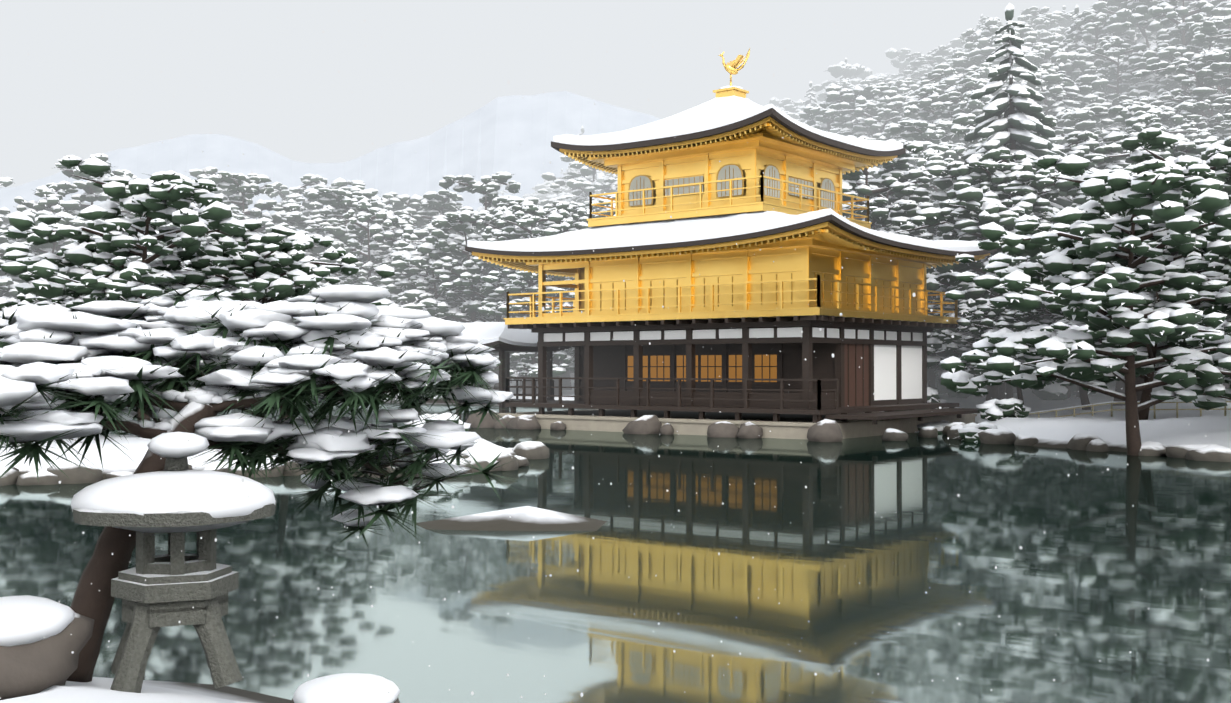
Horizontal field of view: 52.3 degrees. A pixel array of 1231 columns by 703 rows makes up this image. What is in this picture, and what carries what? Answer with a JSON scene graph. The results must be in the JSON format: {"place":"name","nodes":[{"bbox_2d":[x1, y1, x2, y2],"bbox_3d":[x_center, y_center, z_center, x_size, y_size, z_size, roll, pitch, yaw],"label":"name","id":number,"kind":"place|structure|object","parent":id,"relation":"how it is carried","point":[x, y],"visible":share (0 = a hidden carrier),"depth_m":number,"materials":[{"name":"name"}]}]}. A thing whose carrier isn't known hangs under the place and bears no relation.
{"place":"outdoors","nodes":[
{"label":"outdoors","id":0,"kind":"place"},
{"bbox_2d":[0,91,660,230],"bbox_3d":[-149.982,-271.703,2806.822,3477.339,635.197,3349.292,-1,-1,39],"label":"mountains","id":1,"kind":"structure","parent":0,"point":[488,138],"depth_m":2517.54,"materials":[{"name":"white snow"}]},
{"bbox_2d":[0,0,1097,186],"label":"sky","id":2,"kind":"structure","parent":0,"point":[259,81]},
{"bbox_2d":[0,0,1214,702],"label":"falling snow","id":3,"kind":"structure","parent":0,"point":[652,336],"depth_m":3.79,"materials":[{"name":"white snow"}]},
{"bbox_2d":[0,402,1230,702],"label":"pond water","id":4,"kind":"structure","parent":0,"point":[1114,550],"depth_m":13.28,"materials":[{"name":"liquid"}]},
{"bbox_2d":[418,322,571,419],"bbox_3d":[-5.162,1.147,53.065,7.620,4.812,4.700,-1,-1,39],"label":"sosei fishing pavilion","id":5,"kind":"object","parent":4,"relation":"in","point":[502,335],"visible":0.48,"depth_m":51.81,"materials":[{"name":"brown wood"}]},
{"bbox_2d":[0,371,1230,702],"bbox_3d":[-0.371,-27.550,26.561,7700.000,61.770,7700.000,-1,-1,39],"label":"ground","id":6,"kind":"structure","parent":0,"point":[1162,427],"depth_m":26.58,"materials":[{"name":"white snow"}]},
{"bbox_2d":[0,209,103,307],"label":"pine","id":7,"kind":"object","parent":6,"relation":"on","point":[68,219],"visible":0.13,"depth_m":75.32,"materials":[{"name":"white plant"}]},
{"bbox_2d":[6,182,100,296],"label":"pine","id":8,"kind":"object","parent":6,"relation":"on","point":[52,193],"visible":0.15,"depth_m":82.98,"materials":[{"name":"white plant"}]},
{"bbox_2d":[25,153,141,250],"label":"pine","id":9,"kind":"object","parent":6,"relation":"on","point":[89,188],"visible":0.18,"depth_m":85.48,"materials":[{"name":"green plant"}]},
{"bbox_2d":[0,286,166,318],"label":"pine","id":10,"kind":"object","parent":6,"relation":"on","point":[75,299],"visible":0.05,"depth_m":33.27,"materials":[{"name":"white plant"}]},
{"bbox_2d":[0,155,291,420],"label":"pine","id":11,"kind":"object","parent":6,"relation":"on","point":[171,196],"visible":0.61,"depth_m":28.81,"materials":[{"name":"green plant"}]},
{"bbox_2d":[71,432,276,692],"bbox_3d":[-2.625,1.228,7.490,1.187,1.500,1.205,-1,-1,39],"label":"stone lantern","id":12,"kind":"object","parent":6,"relation":"on","point":[175,587],"visible":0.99,"depth_m":7.23,"materials":[{"name":"stone"}]},
{"bbox_2d":[188,167,255,212],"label":"pine","id":13,"kind":"object","parent":6,"relation":"on","point":[198,174],"visible":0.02,"depth_m":111.00,"materials":[{"name":"white plant"}]},
{"bbox_2d":[204,172,321,299],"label":"pine","id":14,"kind":"object","parent":6,"relation":"on","point":[247,186],"visible":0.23,"depth_m":92.00,"materials":[{"name":"white plant"}]},
{"bbox_2d":[0,279,530,681],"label":"pine tree","id":15,"kind":"object","parent":6,"relation":"on","point":[55,386],"visible":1,"depth_m":8.14,"materials":[{"name":"green plant"}]},
{"bbox_2d":[148,224,395,418],"bbox_3d":[-9.052,-0.381,32.033,7.337,5.619,7.195,0,-1,22],"label":"pine","id":16,"kind":"object","parent":6,"relation":"on","point":[271,264],"visible":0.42,"depth_m":31.05,"materials":[{"name":"green plant"}]},
{"bbox_2d":[152,233,395,416],"bbox_3d":[-10.028,-0.151,35.553,7.454,6.677,7.525,0,-1,6],"label":"pine","id":17,"kind":"object","parent":6,"relation":"on","point":[330,280],"visible":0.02,"depth_m":35.88,"materials":[{"name":"green plant"}]},
{"bbox_2d":[241,182,306,230],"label":"pine","id":18,"kind":"object","parent":6,"relation":"on","point":[281,190],"visible":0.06,"depth_m":123.96,"materials":[{"name":"white plant"}]},
{"bbox_2d":[252,211,325,261],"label":"pine","id":19,"kind":"object","parent":6,"relation":"on","point":[290,219],"visible":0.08,"depth_m":97.30,"materials":[{"name":"white plant"}]},
{"bbox_2d":[285,174,364,228],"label":"pine","id":20,"kind":"object","parent":6,"relation":"on","point":[316,182],"visible":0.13,"depth_m":113.76,"materials":[{"name":"white plant"}]},
{"bbox_2d":[308,222,391,285],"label":"pine","id":21,"kind":"object","parent":6,"relation":"on","point":[342,234],"visible":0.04,"depth_m":93.26,"materials":[{"name":"grey plant"}]},
{"bbox_2d":[304,188,401,275],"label":"pine","id":22,"kind":"object","parent":6,"relation":"on","point":[340,198],"visible":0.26,"depth_m":93.27,"materials":[{"name":"white plant"}]},
{"bbox_2d":[316,258,390,299],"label":"pine","id":23,"kind":"object","parent":6,"relation":"on","point":[358,279],"visible":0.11,"depth_m":87.22,"materials":[{"name":"white plant"}]},
{"bbox_2d":[302,185,409,263],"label":"pine","id":24,"kind":"object","parent":6,"relation":"on","point":[317,217],"visible":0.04,"depth_m":103.92,"materials":[{"name":"white plant"}]},
{"bbox_2d":[323,196,412,293],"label":"pine","id":25,"kind":"object","parent":6,"relation":"on","point":[363,206],"visible":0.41,"depth_m":87.86,"materials":[{"name":"white plant"}]},
{"bbox_2d":[354,192,426,230],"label":"pine","id":26,"kind":"object","parent":6,"relation":"on","point":[396,200],"visible":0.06,"depth_m":115.89,"materials":[{"name":"white plant"}]},
{"bbox_2d":[371,214,454,304],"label":"pine","id":27,"kind":"object","parent":6,"relation":"on","point":[404,222],"visible":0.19,"depth_m":88.40,"materials":[{"name":"white plant"}]},
{"bbox_2d":[382,246,481,370],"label":"pine","id":28,"kind":"object","parent":6,"relation":"on","point":[412,277],"visible":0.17,"depth_m":84.21,"materials":[{"name":"grey plant"}]},
{"bbox_2d":[397,190,477,239],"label":"pine","id":29,"kind":"object","parent":6,"relation":"on","point":[441,202],"visible":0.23,"depth_m":106.97,"materials":[{"name":"grey plant"}]},
{"bbox_2d":[404,412,470,431],"bbox_3d":[-4.407,1.883,31.022,2.000,0.770,1.394,1,-1,-36],"label":"bush","id":30,"kind":"object","parent":6,"relation":"on","point":[448,415],"visible":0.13,"depth_m":30.80,"materials":[{"name":"white plant"}]},
{"bbox_2d":[378,239,501,355],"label":"pine","id":31,"kind":"object","parent":6,"relation":"on","point":[417,291],"visible":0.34,"depth_m":81.56,"materials":[{"name":"grey plant"}]},
{"bbox_2d":[390,209,537,385],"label":"pine","id":32,"kind":"object","parent":6,"relation":"on","point":[463,219],"visible":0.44,"depth_m":80.09,"materials":[{"name":"grey plant"}]},
{"bbox_2d":[432,172,538,389],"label":"pine","id":33,"kind":"object","parent":6,"relation":"on","point":[488,187],"visible":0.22,"depth_m":90.88,"materials":[{"name":"white plant"}]},
{"bbox_2d":[438,206,533,390],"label":"pine","id":34,"kind":"object","parent":6,"relation":"on","point":[486,219],"visible":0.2,"depth_m":80.82,"materials":[{"name":"grey plant"}]},
{"bbox_2d":[478,198,574,393],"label":"pine","id":35,"kind":"object","parent":6,"relation":"on","point":[521,207],"visible":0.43,"depth_m":75.47,"materials":[{"name":"white plant"}]},
{"bbox_2d":[485,234,567,393],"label":"pine","id":36,"kind":"object","parent":6,"relation":"on","point":[515,356],"visible":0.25,"depth_m":76.33,"materials":[{"name":"grey plant"}]},
{"bbox_2d":[505,201,589,395],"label":"pine","id":37,"kind":"object","parent":6,"relation":"on","point":[564,209],"visible":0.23,"depth_m":76.61,"materials":[{"name":"grey plant"}]},
{"bbox_2d":[538,155,617,201],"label":"pine","id":38,"kind":"object","parent":6,"relation":"on","point":[578,183],"visible":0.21,"depth_m":152.92,"materials":[{"name":"white plant"}]},
{"bbox_2d":[561,194,614,280],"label":"pine","id":39,"kind":"object","parent":6,"relation":"on","point":[582,212],"visible":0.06,"depth_m":81.99,"materials":[{"name":"grey plant"}]},
{"bbox_2d":[0,408,1230,702],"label":"shore rocks","id":40,"kind":"object","parent":6,"relation":"on","point":[42,640],"visible":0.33,"depth_m":23.97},
{"bbox_2d":[465,80,996,439],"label":"golden pavilion","id":41,"kind":"structure","parent":6,"relation":"on","point":[745,288],"depth_m":44.51,"materials":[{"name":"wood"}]},
{"bbox_2d":[798,85,857,137],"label":"pine","id":42,"kind":"object","parent":6,"relation":"on","point":[807,115],"visible":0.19,"depth_m":146.43,"materials":[{"name":"white plant"}]},
{"bbox_2d":[812,61,878,99],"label":"pine","id":43,"kind":"object","parent":6,"relation":"on","point":[844,69],"visible":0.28,"depth_m":258.27,"materials":[{"name":"white plant"}]},
{"bbox_2d":[810,97,919,139],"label":"pine","id":44,"kind":"object","parent":6,"relation":"on","point":[875,107],"visible":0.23,"depth_m":139.58,"materials":[{"name":"white plant"}]},
{"bbox_2d":[824,82,923,137],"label":"pine","id":45,"kind":"object","parent":6,"relation":"on","point":[867,93],"visible":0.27,"depth_m":143.49,"materials":[{"name":"white plant"}]},
{"bbox_2d":[842,135,936,301],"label":"pine","id":46,"kind":"object","parent":6,"relation":"on","point":[853,184],"visible":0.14,"depth_m":59.10,"materials":[{"name":"grey plant"}]},
{"bbox_2d":[853,152,933,226],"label":"pine","id":47,"kind":"object","parent":6,"relation":"on","point":[895,167],"visible":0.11,"depth_m":64.16,"materials":[{"name":"grey plant"}]},
{"bbox_2d":[873,48,928,75],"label":"pine","id":48,"kind":"object","parent":6,"relation":"on","point":[898,59],"visible":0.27,"depth_m":281.20,"materials":[{"name":"white plant"}]},
{"bbox_2d":[878,86,972,164],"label":"pine","id":49,"kind":"object","parent":6,"relation":"on","point":[930,94],"visible":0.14,"depth_m":117.26,"materials":[{"name":"white plant"}]},
{"bbox_2d":[889,68,965,115],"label":"pine","id":50,"kind":"object","parent":6,"relation":"on","point":[948,77],"visible":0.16,"depth_m":135.63,"materials":[{"name":"white plant"}]},
{"bbox_2d":[903,45,952,87],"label":"pine","id":51,"kind":"object","parent":6,"relation":"on","point":[936,57],"visible":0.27,"depth_m":216.84,"materials":[{"name":"white plant"}]},
{"bbox_2d":[889,121,968,162],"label":"pine","id":52,"kind":"object","parent":6,"relation":"on","point":[924,131],"visible":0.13,"depth_m":103.07,"materials":[{"name":"white plant"}]},
{"bbox_2d":[904,144,965,202],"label":"pine","id":53,"kind":"object","parent":6,"relation":"on","point":[950,153],"visible":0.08,"depth_m":81.61,"materials":[{"name":"white plant"}]},
{"bbox_2d":[911,91,965,140],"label":"pine","id":54,"kind":"object","parent":6,"relation":"on","point":[953,99],"visible":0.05,"depth_m":114.30,"materials":[{"name":"grey plant"}]},
{"bbox_2d":[911,46,998,95],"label":"pine","id":55,"kind":"object","parent":6,"relation":"on","point":[962,61],"visible":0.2,"depth_m":147.02,"materials":[{"name":"white plant"}]},
{"bbox_2d":[919,113,991,207],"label":"pine","id":56,"kind":"object","parent":6,"relation":"on","point":[967,122],"visible":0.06,"depth_m":83.74,"materials":[{"name":"grey plant"}]},
{"bbox_2d":[933,75,993,132],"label":"pine","id":57,"kind":"object","parent":6,"relation":"on","point":[967,83],"visible":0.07,"depth_m":114.45,"materials":[{"name":"grey plant"}]},
{"bbox_2d":[936,90,1003,147],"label":"pine","id":58,"kind":"object","parent":6,"relation":"on","point":[976,106],"visible":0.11,"depth_m":107.54,"materials":[{"name":"grey plant"}]},
{"bbox_2d":[888,175,1054,400],"bbox_3d":[16.351,-2.404,53.847,11.714,10.493,11.825,-1,-1,40],"label":"pine","id":59,"kind":"object","parent":6,"relation":"on","point":[965,204],"visible":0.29,"depth_m":52.98,"materials":[{"name":"green plant"}]},
{"bbox_2d":[955,421,996,441],"bbox_3d":[11.207,2.544,38.654,1.419,0.784,2.036,0,-1,27],"label":"bush","id":60,"kind":"object","parent":6,"relation":"on","point":[969,432],"visible":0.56,"depth_m":38.16,"materials":[{"name":"green plant"}]},
{"bbox_2d":[960,18,1005,72],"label":"pine","id":61,"kind":"object","parent":6,"relation":"on","point":[990,27],"visible":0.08,"depth_m":159.64,"materials":[{"name":"white plant"}]},
{"bbox_2d":[939,66,1026,135],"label":"pine","id":62,"kind":"object","parent":6,"relation":"on","point":[976,72],"visible":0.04,"depth_m":130.83,"materials":[{"name":"white plant"}]},
{"bbox_2d":[930,161,1058,399],"bbox_3d":[17.111,-2.947,55.707,7.091,11.376,6.566,0,-1,4],"label":"pine","id":63,"kind":"object","parent":6,"relation":"on","point":[978,172],"visible":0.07,"depth_m":55.27,"materials":[{"name":"grey plant"}]},
{"bbox_2d":[932,147,1057,398],"bbox_3d":[17.387,-3.128,55.507,7.291,11.689,6.752,0,-1,-12],"label":"pine","id":64,"kind":"object","parent":6,"relation":"on","point":[1007,162],"visible":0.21,"depth_m":54.81,"materials":[{"name":"white plant"}]},
{"bbox_2d":[926,155,1071,356],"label":"pine","id":65,"kind":"object","parent":6,"relation":"on","point":[943,182],"visible":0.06,"depth_m":57.61,"materials":[{"name":"white plant"}]},
{"bbox_2d":[931,298,1073,404],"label":"pine","id":66,"kind":"object","parent":6,"relation":"on","point":[986,308],"visible":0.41,"depth_m":48.06,"materials":[{"name":"white plant"}]},
{"bbox_2d":[976,398,1030,420],"bbox_3d":[13.286,2.018,42.827,2.291,0.882,1.597,0,-1,-19],"label":"bush","id":67,"kind":"object","parent":6,"relation":"on","point":[1010,407],"visible":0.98,"depth_m":42.48,"materials":[{"name":"green plant"}]},
{"bbox_2d":[927,2,1115,399],"bbox_3d":[19.558,-7.396,62.364,11.081,20.137,10.014,0,-1,10],"label":"cedar","id":68,"kind":"object","parent":6,"relation":"on","point":[1011,134],"visible":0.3,"depth_m":61.93,"materials":[{"name":"green plant"}]},
{"bbox_2d":[977,24,1075,64],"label":"pine","id":69,"kind":"object","parent":6,"relation":"on","point":[1027,32],"visible":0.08,"depth_m":150.38,"materials":[{"name":"white plant"}]},
{"bbox_2d":[1000,6,1071,55],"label":"pine","id":70,"kind":"object","parent":6,"relation":"on","point":[1042,18],"visible":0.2,"depth_m":183.42,"materials":[{"name":"white plant"}]},
{"bbox_2d":[1008,44,1090,113],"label":"pine","id":71,"kind":"object","parent":6,"relation":"on","point":[1035,55],"visible":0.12,"depth_m":136.77,"materials":[{"name":"white plant"}]},
{"bbox_2d":[1007,63,1107,133],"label":"pine","id":72,"kind":"object","parent":6,"relation":"on","point":[1044,73],"visible":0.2,"depth_m":116.40,"materials":[{"name":"white plant"}]},
{"bbox_2d":[1004,45,1116,108],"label":"pine","id":73,"kind":"object","parent":6,"relation":"on","point":[1060,56],"visible":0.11,"depth_m":136.48,"materials":[{"name":"white plant"}]},
{"bbox_2d":[968,252,1155,409],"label":"pine","id":74,"kind":"object","parent":6,"relation":"on","point":[1083,394],"visible":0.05,"depth_m":49.63,"materials":[{"name":"grey plant"}]},
{"bbox_2d":[1042,62,1090,131],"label":"cedar","id":75,"kind":"object","parent":6,"relation":"on","point":[1061,104],"visible":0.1,"depth_m":117.15,"materials":[{"name":"white plant"}]},
{"bbox_2d":[1031,74,1112,130],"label":"pine","id":76,"kind":"object","parent":6,"relation":"on","point":[1095,82],"visible":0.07,"depth_m":121.86,"materials":[{"name":"white plant"}]},
{"bbox_2d":[1012,165,1135,405],"bbox_3d":[22.159,-2.570,53.312,10.256,10.492,11.580,1,-1,-43],"label":"pine","id":77,"kind":"object","parent":6,"relation":"on","point":[1076,192],"visible":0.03,"depth_m":53.27,"materials":[{"name":"white plant"}]},
{"bbox_2d":[1058,4,1094,105],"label":"cedar","id":78,"kind":"object","parent":6,"relation":"on","point":[1077,33],"visible":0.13,"depth_m":144.87,"materials":[{"name":"white plant"}]},
{"bbox_2d":[1037,106,1132,142],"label":"pine","id":79,"kind":"object","parent":6,"relation":"on","point":[1079,119],"visible":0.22,"depth_m":98.18,"materials":[{"name":"white plant"}]},
{"bbox_2d":[940,154,1230,455],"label":"pine","id":80,"kind":"object","parent":6,"relation":"on","point":[1093,286],"visible":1,"depth_m":31.07,"materials":[{"name":"green plant"}]},
{"bbox_2d":[1048,10,1133,126],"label":"pine","id":81,"kind":"object","parent":6,"relation":"on","point":[1094,23],"visible":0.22,"depth_m":142.14,"materials":[{"name":"white plant"}]},
{"bbox_2d":[1055,131,1138,197],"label":"pine","id":82,"kind":"object","parent":6,"relation":"on","point":[1086,141],"visible":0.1,"depth_m":67.93,"materials":[{"name":"white plant"}]},
{"bbox_2d":[980,127,1230,403],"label":"pine","id":83,"kind":"object","parent":6,"relation":"on","point":[1219,164],"visible":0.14,"depth_m":41.95,"materials":[{"name":"white plant"}]},
{"bbox_2d":[1068,0,1155,93],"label":"pine","id":84,"kind":"object","parent":6,"relation":"on","point":[1109,7],"visible":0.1,"depth_m":151.75,"materials":[{"name":"white plant"}]},
{"bbox_2d":[1079,36,1165,130],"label":"pine","id":85,"kind":"object","parent":6,"relation":"on","point":[1110,45],"visible":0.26,"depth_m":127.09,"materials":[{"name":"white plant"}]},
{"bbox_2d":[1029,399,1230,418],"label":"bamboo fence","id":86,"kind":"object","parent":6,"relation":"on","point":[1111,409],"visible":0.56,"depth_m":42.76,"materials":[{"name":"beige"}]},
{"bbox_2d":[1031,216,1230,419],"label":"pine","id":87,"kind":"object","parent":6,"relation":"on","point":[1151,350],"visible":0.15,"depth_m":39.71,"materials":[{"name":"green plant"}]},
{"bbox_2d":[1091,22,1190,119],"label":"pine","id":88,"kind":"object","parent":6,"relation":"on","point":[1174,41],"visible":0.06,"depth_m":132.54,"materials":[{"name":"grey plant"}]},
{"bbox_2d":[1066,136,1216,375],"bbox_3d":[26.259,-4.545,62.648,10.162,12.416,10.755,0,-1,18],"label":"pine","id":89,"kind":"object","parent":6,"relation":"on","point":[1181,145],"visible":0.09,"depth_m":61.35,"materials":[{"name":"white plant"}]},
{"bbox_2d":[1073,0,1226,128],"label":"pine","id":90,"kind":"object","parent":6,"relation":"on","point":[1126,13],"visible":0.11,"depth_m":138.72,"materials":[{"name":"white plant"}]},
{"bbox_2d":[1093,104,1206,160],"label":"pine","id":91,"kind":"object","parent":6,"relation":"on","point":[1124,113],"visible":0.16,"depth_m":91.29,"materials":[{"name":"white plant"}]},
{"bbox_2d":[1118,114,1184,158],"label":"pine","id":92,"kind":"object","parent":6,"relation":"on","point":[1139,123],"visible":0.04,"depth_m":72.81,"materials":[{"name":"white plant"}]},
{"bbox_2d":[1118,88,1219,131],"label":"pine","id":93,"kind":"object","parent":6,"relation":"on","point":[1166,103],"visible":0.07,"depth_m":109.37,"materials":[{"name":"grey plant"}]},
{"bbox_2d":[1119,56,1221,96],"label":"pine","id":94,"kind":"object","parent":6,"relation":"on","point":[1165,83],"visible":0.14,"depth_m":127.48,"materials":[{"name":"grey plant"}]},
{"bbox_2d":[1116,0,1230,114],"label":"pine","id":95,"kind":"object","parent":6,"relation":"on","point":[1169,10],"visible":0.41,"depth_m":121.16,"materials":[{"name":"white plant"}]},
{"bbox_2d":[1119,47,1230,139],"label":"pine","id":96,"kind":"object","parent":6,"relation":"on","point":[1198,63],"visible":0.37,"depth_m":103.67,"materials":[{"name":"white plant"}]},
{"bbox_2d":[1148,99,1230,141],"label":"pine","id":97,"kind":"object","parent":6,"relation":"on","point":[1188,111],"visible":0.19,"depth_m":96.72,"materials":[{"name":"white plant"}]},
{"bbox_2d":[1151,16,1230,97],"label":"pine","id":98,"kind":"object","parent":6,"relation":"on","point":[1188,55],"visible":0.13,"depth_m":117.94,"materials":[{"name":"white plant"}]},
{"bbox_2d":[1156,136,1230,365],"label":"pine","id":99,"kind":"object","parent":6,"relation":"on","point":[1220,144],"visible":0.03,"depth_m":46.76,"materials":[{"name":"white plant"}]},
{"bbox_2d":[1184,239,1230,355],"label":"pine","id":100,"kind":"object","parent":6,"relation":"on","point":[1202,343],"visible":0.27,"depth_m":35.42,"materials":[{"name":"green plant"}]},
{"bbox_2d":[1193,16,1230,117],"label":"pine","id":101,"kind":"object","parent":6,"relation":"on","point":[1208,29],"visible":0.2,"depth_m":110.98,"materials":[{"name":"white plant"}]},
{"bbox_2d":[1196,95,1230,154],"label":"pine","id":102,"kind":"object","parent":6,"relation":"on","point":[1225,101],"visible":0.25,"depth_m":96.70,"materials":[{"name":"white plant"}]},
{"bbox_2d":[1196,60,1230,134],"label":"pine","id":103,"kind":"object","parent":6,"relation":"on","point":[1215,93],"visible":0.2,"depth_m":103.00,"materials":[{"name":"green plant"}]},
{"bbox_2d":[1201,240,1230,377],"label":"pine","id":104,"kind":"object","parent":6,"relation":"on","point":[1220,247],"visible":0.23,"depth_m":31.60,"materials":[{"name":"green plant"}]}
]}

